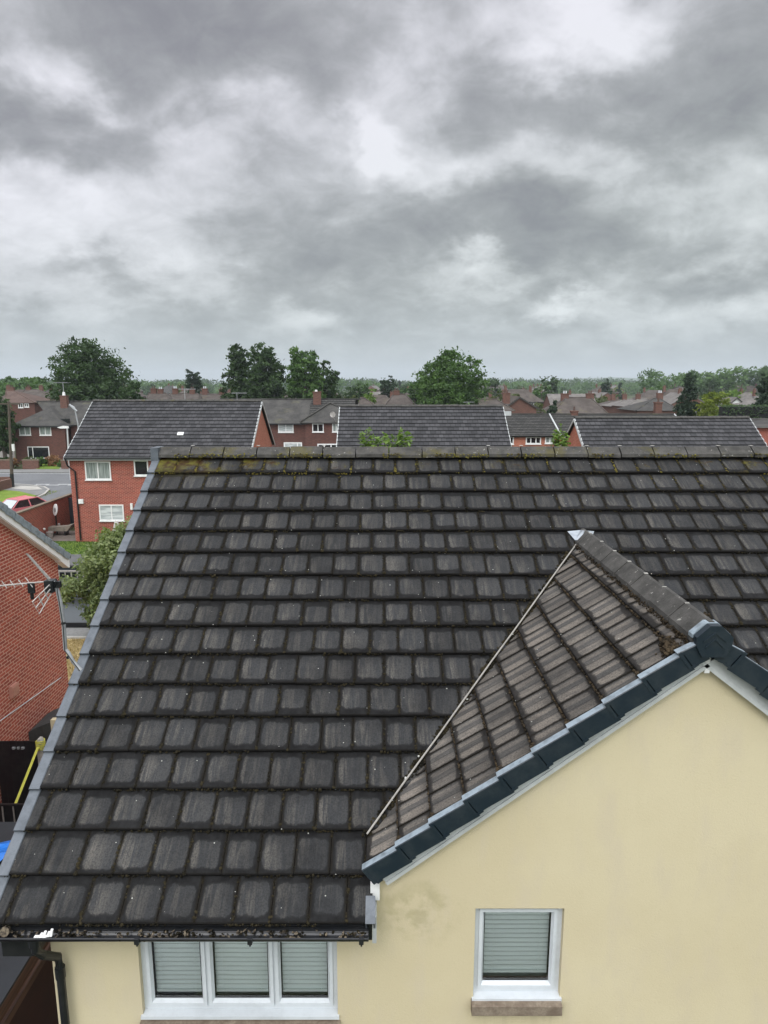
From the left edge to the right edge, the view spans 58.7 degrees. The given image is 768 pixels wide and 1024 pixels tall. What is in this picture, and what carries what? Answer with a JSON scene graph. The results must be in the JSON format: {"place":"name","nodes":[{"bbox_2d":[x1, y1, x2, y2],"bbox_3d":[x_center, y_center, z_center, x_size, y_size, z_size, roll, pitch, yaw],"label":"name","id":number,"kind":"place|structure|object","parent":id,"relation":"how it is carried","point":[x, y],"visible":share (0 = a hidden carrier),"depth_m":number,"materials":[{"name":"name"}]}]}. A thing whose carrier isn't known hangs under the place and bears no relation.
{"place":"outdoors","nodes":[
{"label":"outdoors","id":0,"kind":"place"},
{"bbox_2d":[5,484,46,495],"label":"corner pavement","id":1,"kind":"structure","parent":0,"point":[38,492],"depth_m":59.28,"materials":[{"name":"grey concrete"}]},
{"bbox_2d":[12,485,40,489],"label":"corner slabs","id":2,"kind":"structure","parent":1,"relation":"on","point":[27,487],"depth_m":60.97,"materials":[{"name":"concrete"}]},
{"bbox_2d":[0,402,20,486],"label":"telegraph pole","id":3,"kind":"object","parent":2,"relation":"on","point":[11,445],"visible":1,"depth_m":60.38,"materials":[{"name":"brown wood"}]},
{"bbox_2d":[0,469,68,472],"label":"pavement","id":4,"kind":"structure","parent":0,"point":[36,470],"depth_m":72.57,"materials":[{"name":"grey concrete"}]},
{"bbox_2d":[0,473,70,483],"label":"road","id":5,"kind":"structure","parent":0,"point":[41,478],"depth_m":67.62,"materials":[{"name":"grey asphalt"}]},
{"bbox_2d":[31,484,71,500],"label":"side road","id":6,"kind":"structure","parent":0,"point":[62,489],"depth_m":59.97,"materials":[{"name":"grey asphalt"}]},
{"bbox_2d":[3,495,45,511],"bbox_3d":[-25.156,-0.246,47.158,1.750,1.497,4.110,6,12,27],"label":"parked car","id":7,"kind":"object","parent":6,"relation":"on","point":[18,503],"visible":0.33,"depth_m":46.76,"materials":[{"name":"red paint"}]},
{"bbox_2d":[50,531,75,540],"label":"patio","id":8,"kind":"structure","parent":0,"point":[60,536],"depth_m":41.81,"materials":[{"name":"grey concrete"}]},
{"bbox_2d":[48,523,73,535],"bbox_3d":[-20.101,1.078,42.220,1.900,0.720,0.550,0,11,0],"label":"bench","id":9,"kind":"object","parent":8,"relation":"on","point":[64,528],"visible":0.73,"depth_m":41.95,"materials":[{"name":"brown wood"}]},
{"bbox_2d":[66,639,84,680],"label":"dry lawn","id":10,"kind":"structure","parent":0,"point":[76,645],"depth_m":24.16,"materials":[{"name":"plant"}]},
{"bbox_2d":[0,741,46,802],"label":"black fence","id":11,"kind":"object","parent":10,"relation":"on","point":[16,757],"visible":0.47,"depth_m":14.34,"materials":[{"name":"plastic"}]},
{"bbox_2d":[59,515,131,628],"bbox_3d":[-9.499,2.441,24.466,3.837,5.004,3.662,4,11,21],"label":"garden tree","id":12,"kind":"object","parent":10,"relation":"on","point":[102,556],"visible":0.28,"depth_m":23.84,"materials":[{"name":"green plant"}]},
{"bbox_2d":[54,541,97,553],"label":"garden lawn","id":13,"kind":"structure","parent":0,"point":[69,546],"depth_m":39.32,"materials":[{"name":"green plant"}]},
{"bbox_2d":[66,628,88,635],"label":"garden path","id":14,"kind":"structure","parent":0,"point":[77,631],"depth_m":25.76,"materials":[{"name":"grey concrete"}]},
{"bbox_2d":[63,399,274,541],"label":"brick house","id":15,"kind":"structure","parent":0,"point":[107,455],"depth_m":40.51,"materials":[{"name":"grey tile"}]},
{"bbox_2d":[84,461,111,480],"bbox_3d":[-16.639,-2.380,39.707,1.570,1.126,0.110,0,11,0],"label":"window","id":16,"kind":"structure","parent":15,"relation":"in","point":[94,470],"depth_m":39.72,"materials":[{"name":"white paint"}]},
{"bbox_2d":[99,505,124,521],"bbox_3d":[-16.028,0.070,40.166,1.520,1.014,0.110,0,11,0],"label":"window","id":17,"kind":"structure","parent":15,"relation":"in","point":[107,513],"depth_m":40.18,"materials":[{"name":"white paint"}]},
{"bbox_2d":[134,461,148,476],"bbox_3d":[-14.113,-2.528,39.679,0.907,0.958,0.110,0,11,0],"label":"window","id":18,"kind":"structure","parent":15,"relation":"in","point":[141,468],"depth_m":39.70,"materials":[{"name":"black glass"}]},
{"bbox_2d":[14,386,636,982],"bbox_3d":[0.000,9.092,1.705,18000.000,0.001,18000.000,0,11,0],"label":"ground","id":19,"kind":"structure","parent":0,"point":[546,928],"depth_m":45.09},
{"bbox_2d":[0,459,13,468],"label":"wall","id":20,"kind":"structure","parent":19,"relation":"on","point":[4,463],"depth_m":74.64,"materials":[{"name":"brown brick"}]},
{"bbox_2d":[0,477,14,490],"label":"corner wall","id":21,"kind":"structure","parent":19,"relation":"on","point":[5,482],"depth_m":60.31,"materials":[{"name":"brown brick"}]},
{"bbox_2d":[0,395,20,457],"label":"broadleaf tree","id":22,"kind":"object","parent":19,"relation":"on","point":[4,441],"visible":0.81,"depth_m":77.22,"materials":[{"name":"green plant"}]},
{"bbox_2d":[0,490,35,501],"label":"grass verge","id":23,"kind":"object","parent":19,"relation":"on","point":[5,494],"depth_m":57.20,"materials":[{"name":"green plant"}]},
{"bbox_2d":[0,822,58,1023],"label":"timber shed","id":24,"kind":"structure","parent":19,"relation":"on","point":[27,991],"depth_m":8.36,"materials":[{"name":"wood"}]},
{"bbox_2d":[0,840,10,860],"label":"blue tarpaulin","id":25,"kind":"object","parent":24,"relation":"on","point":[4,846],"visible":0.48,"depth_m":10.10,"materials":[{"name":"blue plastic"}]},
{"bbox_2d":[5,385,55,437],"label":"red brown house","id":26,"kind":"structure","parent":19,"relation":"on","point":[28,406],"depth_m":109.41,"materials":[{"name":"tile"}]},
{"bbox_2d":[0,376,67,396],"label":"wood","id":27,"kind":"object","parent":19,"relation":"on","point":[22,384],"visible":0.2,"depth_m":193.12,"materials":[{"name":"green plant"}]},
{"bbox_2d":[0,501,70,802],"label":"neighbour house","id":28,"kind":"structure","parent":19,"relation":"on","point":[34,685],"depth_m":15.52,"materials":[{"name":"red brick"}]},
{"bbox_2d":[28,708,58,740],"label":"grey bin store","id":29,"kind":"structure","parent":28,"relation":"attached to","point":[41,727],"depth_m":15.61,"materials":[{"name":"plastic"}]},
{"bbox_2d":[22,385,53,399],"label":"grey brown house","id":30,"kind":"structure","parent":19,"relation":"on","point":[31,391],"depth_m":129.03,"materials":[{"name":"tile"}]},
{"bbox_2d":[16,493,71,534],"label":"garden wall","id":31,"kind":"structure","parent":19,"relation":"on","point":[40,516],"depth_m":41.85,"materials":[{"name":"red brick"}]},
{"bbox_2d":[68,498,73,523],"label":"side gate","id":32,"kind":"structure","parent":31,"relation":"attached to","point":[71,510],"depth_m":44.75,"materials":[{"name":"black wood"}]},
{"bbox_2d":[39,464,60,468],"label":"front garden","id":33,"kind":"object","parent":19,"relation":"on","point":[45,466],"visible":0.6,"depth_m":75.53,"materials":[{"name":"green plant"}]},
{"bbox_2d":[21,459,39,468],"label":"wall","id":34,"kind":"structure","parent":33,"relation":"on","point":[30,463],"depth_m":74.54,"materials":[{"name":"brown brick"}]},
{"bbox_2d":[45,454,61,465],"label":"garden shrub","id":35,"kind":"object","parent":33,"relation":"on","point":[52,458],"visible":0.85,"depth_m":76.82,"materials":[{"name":"red plant"}]},
{"bbox_2d":[12,392,92,463],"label":"brown brick house","id":36,"kind":"structure","parent":19,"relation":"on","point":[38,434],"depth_m":80.05,"materials":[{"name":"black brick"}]},
{"bbox_2d":[19,427,31,435],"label":"window","id":37,"kind":"structure","parent":36,"relation":"in","point":[23,431],"depth_m":79.63,"materials":[{"name":"white paint"}]},
{"bbox_2d":[27,447,49,458],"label":"window","id":38,"kind":"structure","parent":36,"relation":"in","point":[35,452],"depth_m":80.06,"materials":[{"name":"white paint"}]},
{"bbox_2d":[39,427,51,435],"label":"window","id":39,"kind":"structure","parent":36,"relation":"in","point":[44,431],"depth_m":79.63,"materials":[{"name":"white paint"}]},
{"bbox_2d":[58,570,84,587],"bbox_3d":[-14.399,3.097,30.702,2.193,0.995,0.110,0,11,0],"label":"shed railing","id":40,"kind":"object","parent":19,"relation":"on","point":[62,573],"visible":0.13,"depth_m":30.65,"materials":[{"name":"metal"}]},
{"bbox_2d":[63,590,92,627],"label":"garden deck","id":41,"kind":"structure","parent":19,"relation":"on","point":[73,618],"depth_m":26.97,"materials":[{"name":"black plastic"}]},
{"bbox_2d":[58,554,97,569],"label":"garden shed","id":42,"kind":"structure","parent":19,"relation":"on","point":[73,558],"depth_m":31.73,"materials":[{"name":"grey stone"}]},
{"bbox_2d":[35,336,140,400],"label":"broadleaf tree","id":43,"kind":"object","parent":19,"relation":"on","point":[88,374],"visible":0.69,"depth_m":99.47,"materials":[{"name":"green plant"}]},
{"bbox_2d":[118,380,145,398],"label":"broadleaf tree","id":44,"kind":"object","parent":19,"relation":"on","point":[131,392],"visible":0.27,"depth_m":96.24,"materials":[{"name":"green plant"}]},
{"bbox_2d":[146,386,172,398],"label":"brown terrace house","id":45,"kind":"structure","parent":19,"relation":"on","point":[156,393],"depth_m":114.23,"materials":[{"name":"white tile"}]},
{"bbox_2d":[170,386,202,398],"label":"brown terrace house","id":46,"kind":"structure","parent":19,"relation":"on","point":[175,394],"depth_m":116.31,"materials":[{"name":"white tile"}]},
{"bbox_2d":[185,369,203,394],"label":"poplar tree","id":47,"kind":"object","parent":19,"relation":"on","point":[194,381],"visible":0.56,"depth_m":146.71,"materials":[{"name":"green plant"}]},
{"bbox_2d":[200,386,227,398],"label":"brown terrace house","id":48,"kind":"structure","parent":19,"relation":"on","point":[205,395],"depth_m":118.28,"materials":[{"name":"white tile"}]},
{"bbox_2d":[219,343,254,397],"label":"broadleaf tree","id":49,"kind":"object","parent":19,"relation":"on","point":[238,367],"visible":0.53,"depth_m":108.53,"materials":[{"name":"green plant"}]},
{"bbox_2d":[241,342,287,397],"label":"broadleaf tree","id":50,"kind":"object","parent":19,"relation":"on","point":[266,366],"visible":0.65,"depth_m":104.53,"materials":[{"name":"green plant"}]},
{"bbox_2d":[220,390,360,448],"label":"brick semi","id":51,"kind":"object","parent":19,"relation":"on","point":[302,422],"visible":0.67,"depth_m":72.86,"materials":[{"name":"grey tile"}]},
{"bbox_2d":[278,425,293,432],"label":"window","id":52,"kind":"structure","parent":51,"relation":"in","point":[281,428],"depth_m":72.59,"materials":[{"name":"white paint"}]},
{"bbox_2d":[284,442,301,448],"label":"window","id":53,"kind":"structure","parent":51,"relation":"in","point":[286,444],"depth_m":72.88,"materials":[{"name":"white paint"}]},
{"bbox_2d":[312,424,323,432],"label":"window","id":54,"kind":"structure","parent":51,"relation":"in","point":[316,428],"depth_m":72.33,"materials":[{"name":"white paint"}]},
{"bbox_2d":[283,345,326,397],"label":"broadleaf tree","id":55,"kind":"object","parent":19,"relation":"on","point":[301,379],"visible":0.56,"depth_m":102.94,"materials":[{"name":"green plant"}]},
{"bbox_2d":[318,360,343,397],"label":"broadleaf tree","id":56,"kind":"object","parent":19,"relation":"on","point":[331,378],"visible":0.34,"depth_m":107.26,"materials":[{"name":"green plant"}]},
{"bbox_2d":[343,383,373,402],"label":"broadleaf tree","id":57,"kind":"object","parent":19,"relation":"on","point":[359,393],"visible":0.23,"depth_m":132.73,"materials":[{"name":"green plant"}]},
{"bbox_2d":[364,388,376,403],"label":"leafy bush","id":58,"kind":"object","parent":19,"relation":"on","point":[372,399],"visible":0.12,"depth_m":98.39,"materials":[{"name":"green plant"}]},
{"bbox_2d":[368,391,392,404],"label":"town house","id":59,"kind":"structure","parent":19,"relation":"on","point":[381,399],"depth_m":141.76,"materials":[{"name":"brown tile"}]},
{"bbox_2d":[0,377,760,395],"bbox_3d":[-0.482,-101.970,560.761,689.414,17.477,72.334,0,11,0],"label":"wood","id":60,"kind":"object","parent":19,"relation":"on","point":[585,387],"visible":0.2,"depth_m":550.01,"materials":[{"name":"green plant"}]},
{"bbox_2d":[0,445,767,1023],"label":"cream house","id":61,"kind":"structure","parent":19,"relation":"on","point":[448,731],"depth_m":5.93,"materials":[{"name":"tile"}]},
{"bbox_2d":[0,925,10,936],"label":"round stone","id":62,"kind":"object","parent":61,"relation":"on","point":[5,931],"visible":1,"depth_m":5.35,"materials":[{"name":"beige stone"}]},
{"bbox_2d":[0,553,81,670],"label":"tv aerial","id":63,"kind":"object","parent":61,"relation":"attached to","point":[51,586],"visible":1,"depth_m":6.50,"materials":[{"name":"metal"}]},
{"bbox_2d":[34,928,53,937],"bbox_3d":[-2.654,3.293,5.321,0.144,0.058,0.039,-2,11,-10],"label":"plastic scrap","id":64,"kind":"object","parent":61,"relation":"on","point":[49,934],"visible":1,"depth_m":5.32,"materials":[{"name":"white paint"}]},
{"bbox_2d":[0,928,365,937],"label":"leaf litter","id":65,"kind":"object","parent":61,"relation":"on","point":[212,935],"visible":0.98,"depth_m":5.38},
{"bbox_2d":[140,942,338,1019],"bbox_3d":[-1.224,3.732,5.920,1.686,1.105,0.445,0,11,0],"label":"window","id":66,"kind":"structure","parent":61,"relation":"in","point":[262,980],"depth_m":5.85,"materials":[{"name":"white plastic"}]},
{"bbox_2d":[472,909,562,1001],"bbox_3d":[1.122,3.660,5.906,0.758,0.897,0.445,0,11,0],"label":"window","id":67,"kind":"structure","parent":61,"relation":"in","point":[502,936],"depth_m":5.82,"materials":[{"name":"white plastic"}]},
{"bbox_2d":[357,427,413,452],"bbox_3d":[0.034,0.350,27.503,2.394,7.575,1.490,0,11,0],"label":"sapling tree","id":68,"kind":"object","parent":19,"relation":"on","point":[400,439],"visible":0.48,"depth_m":26.89,"materials":[{"name":"green plant"}]},
{"bbox_2d":[378,375,397,397],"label":"broadleaf tree","id":69,"kind":"object","parent":19,"relation":"on","point":[387,385],"visible":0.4,"depth_m":161.73,"materials":[{"name":"green plant"}]},
{"bbox_2d":[385,388,414,404],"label":"red roofed house","id":70,"kind":"structure","parent":19,"relation":"on","point":[397,397],"depth_m":99.80,"materials":[{"name":"brown tile"}]},
{"bbox_2d":[408,382,419,403],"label":"broadleaf tree","id":71,"kind":"object","parent":19,"relation":"on","point":[413,398],"visible":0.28,"depth_m":118.08,"materials":[{"name":"green plant"}]},
{"bbox_2d":[336,404,511,453],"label":"tiled house","id":72,"kind":"structure","parent":19,"relation":"on","point":[457,425],"depth_m":40.21,"materials":[{"name":"grey tile"}]},
{"bbox_2d":[409,346,498,404],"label":"broadleaf tree","id":73,"kind":"object","parent":19,"relation":"on","point":[436,386],"visible":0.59,"depth_m":94.64,"materials":[{"name":"green plant"}]},
{"bbox_2d":[480,377,501,396],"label":"town tree","id":74,"kind":"object","parent":19,"relation":"on","point":[493,383],"visible":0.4,"depth_m":238.61,"materials":[{"name":"green plant"}]},
{"bbox_2d":[476,390,514,412],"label":"dark roofed house","id":75,"kind":"structure","parent":19,"relation":"on","point":[505,398],"depth_m":94.79,"materials":[{"name":"brown tile"}]},
{"bbox_2d":[501,396,538,412],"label":"brick gable house","id":76,"kind":"structure","parent":19,"relation":"on","point":[518,404],"depth_m":98.90,"materials":[{"name":"brick"}]},
{"bbox_2d":[497,385,543,404],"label":"town house","id":77,"kind":"structure","parent":19,"relation":"on","point":[528,396],"depth_m":166.45,"materials":[{"name":"brown tile"}]},
{"bbox_2d":[532,384,554,400],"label":"town tree","id":78,"kind":"object","parent":19,"relation":"on","point":[536,392],"visible":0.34,"depth_m":192.75,"materials":[{"name":"green plant"}]},
{"bbox_2d":[533,375,559,396],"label":"town tree","id":79,"kind":"object","parent":19,"relation":"on","point":[552,383],"visible":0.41,"depth_m":233.94,"materials":[{"name":"green plant"}]},
{"bbox_2d":[551,424,570,445],"bbox_3d":[6.964,0.285,27.491,1.016,7.707,1.332,5,12,24],"label":"sapling tree","id":80,"kind":"object","parent":19,"relation":"on","point":[558,442],"visible":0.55,"depth_m":26.82,"materials":[{"name":"green plant"}]},
{"bbox_2d":[543,390,594,407],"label":"town house","id":81,"kind":"structure","parent":19,"relation":"on","point":[549,399],"depth_m":142.42,"materials":[{"name":"brown"}]},
{"bbox_2d":[537,391,607,412],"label":"mossy hipped house","id":82,"kind":"structure","parent":19,"relation":"on","point":[566,403],"depth_m":97.43,"materials":[{"name":"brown tile"}]},
{"bbox_2d":[506,398,675,446],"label":"brick terrace","id":83,"kind":"structure","parent":19,"relation":"on","point":[530,429],"depth_m":62.15,"materials":[{"name":"grey tile"}]},
{"bbox_2d":[525,437,541,444],"bbox_3d":[13.161,-6.281,60.137,1.434,0.710,0.110,0,11,0],"label":"window","id":84,"kind":"structure","parent":83,"relation":"in","point":[529,440],"depth_m":60.14,"materials":[{"name":"white paint"}]},
{"bbox_2d":[592,389,616,401],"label":"town house","id":85,"kind":"structure","parent":19,"relation":"on","point":[599,393],"depth_m":165.23,"materials":[{"name":"brown tile"}]},
{"bbox_2d":[600,378,612,393],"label":"poplar tree","id":86,"kind":"object","parent":19,"relation":"on","point":[605,387],"visible":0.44,"depth_m":235.49,"materials":[{"name":"green plant"}]},
{"bbox_2d":[601,392,633,412],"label":"terrace house","id":87,"kind":"structure","parent":19,"relation":"on","point":[607,407],"depth_m":134.44,"materials":[{"name":"grey tile"}]},
{"bbox_2d":[611,392,647,412],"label":"terrace house","id":88,"kind":"structure","parent":19,"relation":"on","point":[614,407],"depth_m":126.54,"materials":[{"name":"grey tile"}]},
{"bbox_2d":[617,390,676,413],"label":"grey hipped house","id":89,"kind":"structure","parent":19,"relation":"on","point":[647,406],"depth_m":105.40,"materials":[{"name":"white tile"}]},
{"bbox_2d":[631,388,662,399],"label":"town house","id":90,"kind":"structure","parent":19,"relation":"on","point":[648,394],"depth_m":214.85,"materials":[{"name":"brown tile"}]},
{"bbox_2d":[560,416,766,446],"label":"tiled house","id":91,"kind":"structure","parent":19,"relation":"on","point":[648,431],"depth_m":37.33,"materials":[{"name":"grey tile"}]},
{"bbox_2d":[648,385,682,399],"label":"town house","id":92,"kind":"structure","parent":19,"relation":"on","point":[665,392],"depth_m":177.17,"materials":[{"name":"brown tile"}]},
{"bbox_2d":[663,388,704,412],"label":"town house","id":93,"kind":"structure","parent":19,"relation":"on","point":[670,398],"depth_m":133.39,"materials":[{"name":"grey tile"}]},
{"bbox_2d":[672,372,701,415],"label":"conifer tree","id":94,"kind":"object","parent":19,"relation":"on","point":[687,405],"visible":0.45,"depth_m":84.42,"materials":[{"name":"green plant"}]},
{"bbox_2d":[636,365,767,396],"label":"wood","id":95,"kind":"object","parent":19,"relation":"on","point":[727,378],"visible":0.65,"depth_m":313.43,"materials":[{"name":"green plant"}]},
{"bbox_2d":[696,377,720,400],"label":"town tree","id":96,"kind":"object","parent":19,"relation":"on","point":[713,385],"visible":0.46,"depth_m":237.72,"materials":[{"name":"green plant"}]},
{"bbox_2d":[692,391,732,415],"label":"leafy bush","id":97,"kind":"object","parent":19,"relation":"on","point":[710,407],"visible":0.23,"depth_m":82.59,"materials":[{"name":"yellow plant"}]},
{"bbox_2d":[718,404,767,417],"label":"clipped hedge","id":98,"kind":"object","parent":19,"relation":"on","point":[758,411],"visible":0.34,"depth_m":73.86,"materials":[{"name":"green plant"}]},
{"bbox_2d":[738,388,758,401],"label":"town house","id":99,"kind":"structure","parent":19,"relation":"on","point":[748,397],"depth_m":143.70,"materials":[{"name":"white paint"}]},
{"bbox_2d":[749,418,767,445],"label":"dark tiled house","id":100,"kind":"structure","parent":19,"relation":"on","point":[761,424],"depth_m":48.40,"materials":[{"name":"red brick"}]},
{"bbox_2d":[751,373,767,406],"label":"pine tree","id":101,"kind":"object","parent":19,"relation":"on","point":[762,399],"visible":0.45,"depth_m":78.72,"materials":[{"name":"green plant"}]},
{"bbox_2d":[0,0,767,382],"label":"sky","id":102,"kind":"structure","parent":0,"point":[564,189],"materials":[{"name":"grey"}]},
{"bbox_2d":[154,377,660,384],"bbox_3d":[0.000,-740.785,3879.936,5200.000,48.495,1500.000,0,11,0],"label":"hills","id":103,"kind":"structure","parent":0,"point":[625,379],"depth_m":3612.99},
{"bbox_2d":[546,400,557,412],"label":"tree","id":104,"kind":"object","parent":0,"point":[553,409],"visible":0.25,"depth_m":80.97,"materials":[{"name":"green plant"}]},
{"label":"side yard","id":105,"kind":"structure","parent":0,"visible":0},
{"bbox_2d":[0,803,23,821],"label":"black railing","id":106,"kind":"object","parent":105,"relation":"on","point":[9,812],"visible":0.21,"depth_m":13.16,"materials":[{"name":"metal"}]},
{"bbox_2d":[37,737,44,764],"bbox_3d":[-7.075,5.652,14.225,0.110,2.046,0.120,0,11,0],"label":"concrete post","id":107,"kind":"object","parent":105,"relation":"on","point":[40,752],"visible":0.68,"depth_m":14.04,"materials":[{"name":"grey concrete"}]},
{"bbox_2d":[15,738,44,802],"bbox_3d":[-7.075,5.147,13.650,0.192,0.766,1.136,0,11,0],"label":"yellow strap","id":108,"kind":"object","parent":107,"relation":"attached to","point":[29,768],"visible":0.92,"depth_m":13.72,"materials":[{"name":"yellow plastic"}]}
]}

